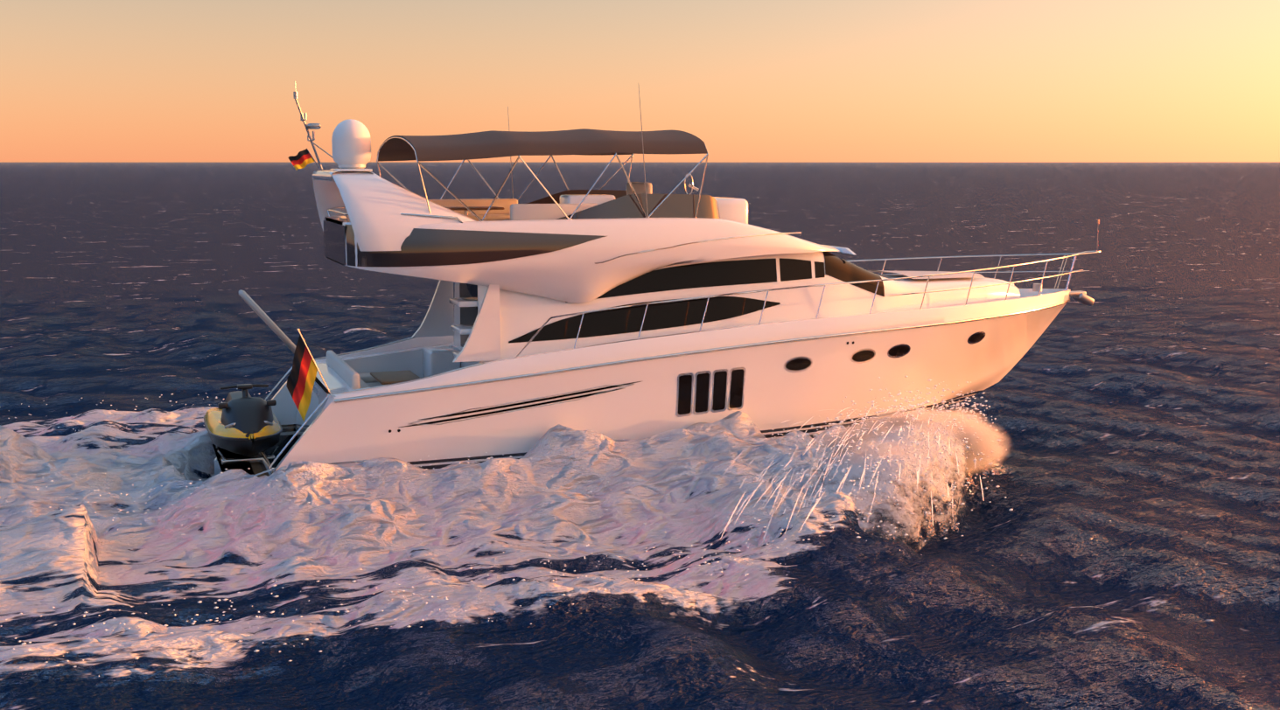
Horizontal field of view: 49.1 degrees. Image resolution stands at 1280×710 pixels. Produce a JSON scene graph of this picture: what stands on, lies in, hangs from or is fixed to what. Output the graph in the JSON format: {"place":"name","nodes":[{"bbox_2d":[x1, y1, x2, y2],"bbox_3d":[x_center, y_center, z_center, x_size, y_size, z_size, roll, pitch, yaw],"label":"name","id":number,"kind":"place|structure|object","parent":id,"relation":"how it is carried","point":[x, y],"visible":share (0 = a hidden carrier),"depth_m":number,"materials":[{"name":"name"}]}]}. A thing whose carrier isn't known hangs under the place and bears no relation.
{"place":"outdoors","nodes":[
{"label":"outdoors","id":0,"kind":"place"},
{"bbox_2d":[370,370,419,384],"bbox_3d":[-4.270,0.715,25.755,2.460,0.765,3.500,-3,8,-20],"label":"cockpit table","id":1,"kind":"object","parent":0,"point":[384,378],"visible":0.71,"depth_m":25.33,"materials":[{"name":"brown wood"}]},
{"bbox_2d":[0,161,1279,709],"bbox_3d":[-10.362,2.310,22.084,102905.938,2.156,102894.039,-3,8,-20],"label":"sea","id":2,"kind":"structure","parent":0,"point":[1123,554],"depth_m":22.79,"materials":[{"name":"liquid"}]},
{"bbox_2d":[0,376,1012,677],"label":"sea spray droplets","id":3,"kind":"object","parent":2,"relation":"in","point":[847,437],"visible":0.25,"depth_m":22.94,"materials":[{"name":"white liquid"}]},
{"bbox_2d":[255,288,1070,476],"bbox_3d":[1.264,0.809,27.835,17.300,3.710,4.840,-3,8,-20],"label":"yacht hull","id":4,"kind":"object","parent":2,"relation":"on","point":[830,379],"visible":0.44,"depth_m":25.27,"materials":[{"name":"white plastic"}]},
{"bbox_2d":[203,384,282,440],"bbox_3d":[-7.027,0.878,24.806,1.280,0.857,3.201,-3,8,-20],"label":"jet ski","id":5,"kind":"object","parent":4,"relation":"on","point":[244,411],"visible":0.94,"depth_m":23.81},
{"bbox_2d":[212,444,275,475],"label":"swim platform","id":6,"kind":"structure","parent":4,"relation":"attached to","point":[219,467],"depth_m":24.56,"materials":[{"name":"plastic"}]},
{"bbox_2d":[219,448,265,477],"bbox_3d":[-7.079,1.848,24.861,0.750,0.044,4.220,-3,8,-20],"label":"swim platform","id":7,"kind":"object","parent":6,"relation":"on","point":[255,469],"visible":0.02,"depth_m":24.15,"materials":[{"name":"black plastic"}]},
{"bbox_2d":[215,445,278,465],"bbox_3d":[-7.060,1.649,25.002,1.033,0.272,1.620,-3,8,-20],"label":"jet ski cradle","id":8,"kind":"object","parent":7,"relation":"on","point":[271,458],"visible":0.58,"depth_m":24.25,"materials":[{"name":"silver metal"}]},
{"bbox_2d":[208,431,280,456],"bbox_3d":[-7.026,1.381,24.871,1.236,0.640,3.200,-3,8,-20],"label":"jet ski hull","id":9,"kind":"object","parent":8,"relation":"on","point":[250,447],"visible":0.44,"depth_m":23.70,"materials":[{"name":"black plastic"}]},
{"bbox_2d":[205,408,280,439],"bbox_3d":[-7.026,1.122,24.835,1.236,0.318,3.200,-3,8,-20],"label":"jet ski body","id":10,"kind":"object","parent":9,"relation":"on","point":[215,425],"depth_m":23.90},
{"bbox_2d":[224,420,272,428],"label":"jet ski decals","id":11,"kind":"object","parent":10,"relation":"attached to","point":[234,424],"visible":0.67,"depth_m":23.66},
{"bbox_2d":[238,289,296,353],"bbox_3d":[-6.720,-0.486,25.817,1.268,1.447,0.160,-1,8,-7],"label":"passerelle","id":12,"kind":"object","parent":4,"relation":"attached to","point":[261,313],"visible":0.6,"depth_m":25.72,"materials":[{"name":"grey metal"}]},
{"bbox_2d":[288,148,314,170],"bbox_3d":[-5.865,-3.388,24.270,0.448,0.380,0.112,-3,8,-20],"label":"flag","id":13,"kind":"object","parent":4,"relation":"attached to","point":[302,159],"visible":1,"depth_m":24.27,"materials":[{"name":"multicoloured fabric"}]},
{"bbox_2d":[286,334,317,421],"bbox_3d":[-5.657,0.371,23.434,0.515,1.527,0.226,-3,8,-20],"label":"flag","id":14,"kind":"object","parent":4,"relation":"attached to","point":[301,380],"visible":1,"depth_m":23.41,"materials":[{"name":"multicoloured fabric"}]},
{"bbox_2d":[265,328,484,473],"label":"gunwale trim","id":15,"kind":"structure","parent":4,"relation":"attached to","point":[301,427],"depth_m":23.44,"materials":[{"name":"silver metal"}]},
{"bbox_2d":[327,280,500,394],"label":"yacht cockpit mouldings","id":16,"kind":"object","parent":4,"relation":"on","point":[482,344],"visible":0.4,"depth_m":24.58,"materials":[{"name":"white plastic"}]},
{"bbox_2d":[326,350,378,389],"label":"yacht cockpit cushions","id":17,"kind":"object","parent":16,"relation":"on","point":[350,376],"visible":0.48,"depth_m":25.28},
{"bbox_2d":[323,189,720,266],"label":"yacht tinted panels","id":18,"kind":"object","parent":4,"relation":"on","point":[421,247],"visible":0.65,"depth_m":23.87,"materials":[{"name":"black glass"}]},
{"bbox_2d":[376,136,708,221],"bbox_3d":[-1.925,-3.385,26.065,5.268,1.608,4.048,-3,8,-20],"label":"bimini frame","id":19,"kind":"object","parent":4,"relation":"attached to","point":[538,180],"visible":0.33,"depth_m":24.77,"materials":[{"name":"silver metal"}]},
{"bbox_2d":[377,128,707,161],"bbox_3d":[-1.925,-3.901,25.994,5.240,0.605,3.940,-3,8,-20],"label":"yacht bimini canvas","id":20,"kind":"object","parent":19,"relation":"attached to","point":[496,143],"visible":0.96,"depth_m":24.55,"materials":[{"name":"grey fabric"}]},
{"bbox_2d":[326,206,801,264],"bbox_3d":[-1.527,-2.322,26.360,8.356,0.916,4.449,-3,8,-20],"label":"yacht flybridge chrome","id":21,"kind":"object","parent":4,"relation":"on","point":[410,214],"visible":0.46,"depth_m":24.74,"materials":[{"name":"silver metal"}]},
{"bbox_2d":[463,173,699,216],"bbox_3d":[-1.091,-2.803,26.493,4.448,1.274,0.412,-1,8,-5],"label":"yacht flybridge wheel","id":22,"kind":"object","parent":4,"relation":"on","point":[465,213],"visible":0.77,"depth_m":26.50,"materials":[{"name":"silver metal"}]},
{"bbox_2d":[388,333,984,433],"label":"hull windows","id":23,"kind":"structure","parent":4,"relation":"in","point":[702,396],"depth_m":25.26,"materials":[{"name":"black glass"}]},
{"bbox_2d":[327,300,1070,464],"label":"hull trim","id":24,"kind":"structure","parent":4,"relation":"attached to","point":[667,356],"depth_m":25.16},
{"bbox_2d":[453,251,1020,360],"bbox_3d":[2.473,-1.169,28.014,11.820,2.419,3.840,-3,8,-20],"label":"cabin superstructure","id":25,"kind":"object","parent":4,"relation":"on","point":[521,314],"visible":0.31,"depth_m":26.21,"materials":[{"name":"white plastic"}]},
{"bbox_2d":[324,215,855,303],"bbox_3d":[-0.879,-1.924,26.657,9.730,1.514,4.447,-3,8,-20],"label":"flybridge","id":26,"kind":"object","parent":25,"relation":"on","point":[576,274],"visible":0.69,"depth_m":24.51,"materials":[{"name":"white plastic"}]},
{"bbox_2d":[312,168,476,251],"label":"radar arch","id":27,"kind":"structure","parent":26,"relation":"on","point":[376,206],"depth_m":23.33,"materials":[{"name":"white plastic"}]},
{"bbox_2d":[331,118,370,168],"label":"radar dome","id":28,"kind":"structure","parent":27,"relation":"on","point":[351,142],"depth_m":24.57,"materials":[{"name":"white plastic"}]},
{"bbox_2d":[293,81,648,217],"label":"antennas","id":29,"kind":"object","parent":27,"relation":"attached to","point":[313,126],"visible":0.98,"depth_m":24.79,"materials":[{"name":"white metal"}]},
{"bbox_2d":[446,206,504,210],"bbox_3d":[-3.254,-2.738,26.142,1.300,0.045,0.750,-3,8,-20],"label":"table","id":30,"kind":"object","parent":26,"relation":"on","point":[458,208],"visible":0.56,"depth_m":25.89,"materials":[{"name":"brown wood"}]},
{"bbox_2d":[428,181,651,221],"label":"yacht flybridge seats","id":31,"kind":"object","parent":26,"relation":"on","point":[514,210],"visible":0.21,"depth_m":25.90,"materials":[{"name":"white leather"}]},
{"bbox_2d":[559,194,748,223],"bbox_3d":[0.145,-2.564,26.131,3.750,0.900,2.025,-3,8,-20],"label":"yacht fly console","id":32,"kind":"object","parent":26,"relation":"on","point":[733,209],"visible":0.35,"depth_m":26.13,"materials":[{"name":"white plastic"}]},
{"bbox_2d":[459,251,884,347],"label":"windows","id":33,"kind":"structure","parent":25,"relation":"in","point":[657,317],"depth_m":25.64,"materials":[{"name":"black glass"}]},
{"bbox_2d":[776,258,815,282],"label":"window pillars","id":34,"kind":"structure","parent":25,"relation":"attached to","point":[779,272],"depth_m":26.23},
{"bbox_2d":[515,219,1100,357],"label":"yacht rails","id":35,"kind":"object","parent":4,"relation":"attached to","point":[877,281],"visible":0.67,"depth_m":27.34,"materials":[{"name":"silver metal"}]},
{"bbox_2d":[867,270,984,279],"bbox_3d":[6.093,-1.692,29.294,2.100,0.154,2.000,-3,8,-20],"label":"sun pad","id":36,"kind":"object","parent":4,"relation":"on","point":[926,273],"visible":0.83,"depth_m":28.95,"materials":[{"name":"beige fabric"}]},
{"bbox_2d":[1032,283,1094,305],"bbox_3d":[9.174,-1.319,30.442,1.623,0.525,0.400,-3,8,-20],"label":"anchor","id":37,"kind":"object","parent":4,"relation":"attached to","point":[1081,297],"visible":0.73,"depth_m":30.54,"materials":[{"name":"silver metal"}]},
{"bbox_2d":[805,419,981,552],"bbox_3d":[2.087,1.479,28.286,8.610,1.313,14.653,-3,8,-20],"label":"bow spray","id":38,"kind":"object","parent":2,"relation":"in","point":[856,472],"visible":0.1,"depth_m":23.23,"materials":[{"name":"liquid"}]},
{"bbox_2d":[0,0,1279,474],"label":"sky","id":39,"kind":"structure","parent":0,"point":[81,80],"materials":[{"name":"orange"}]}
]}

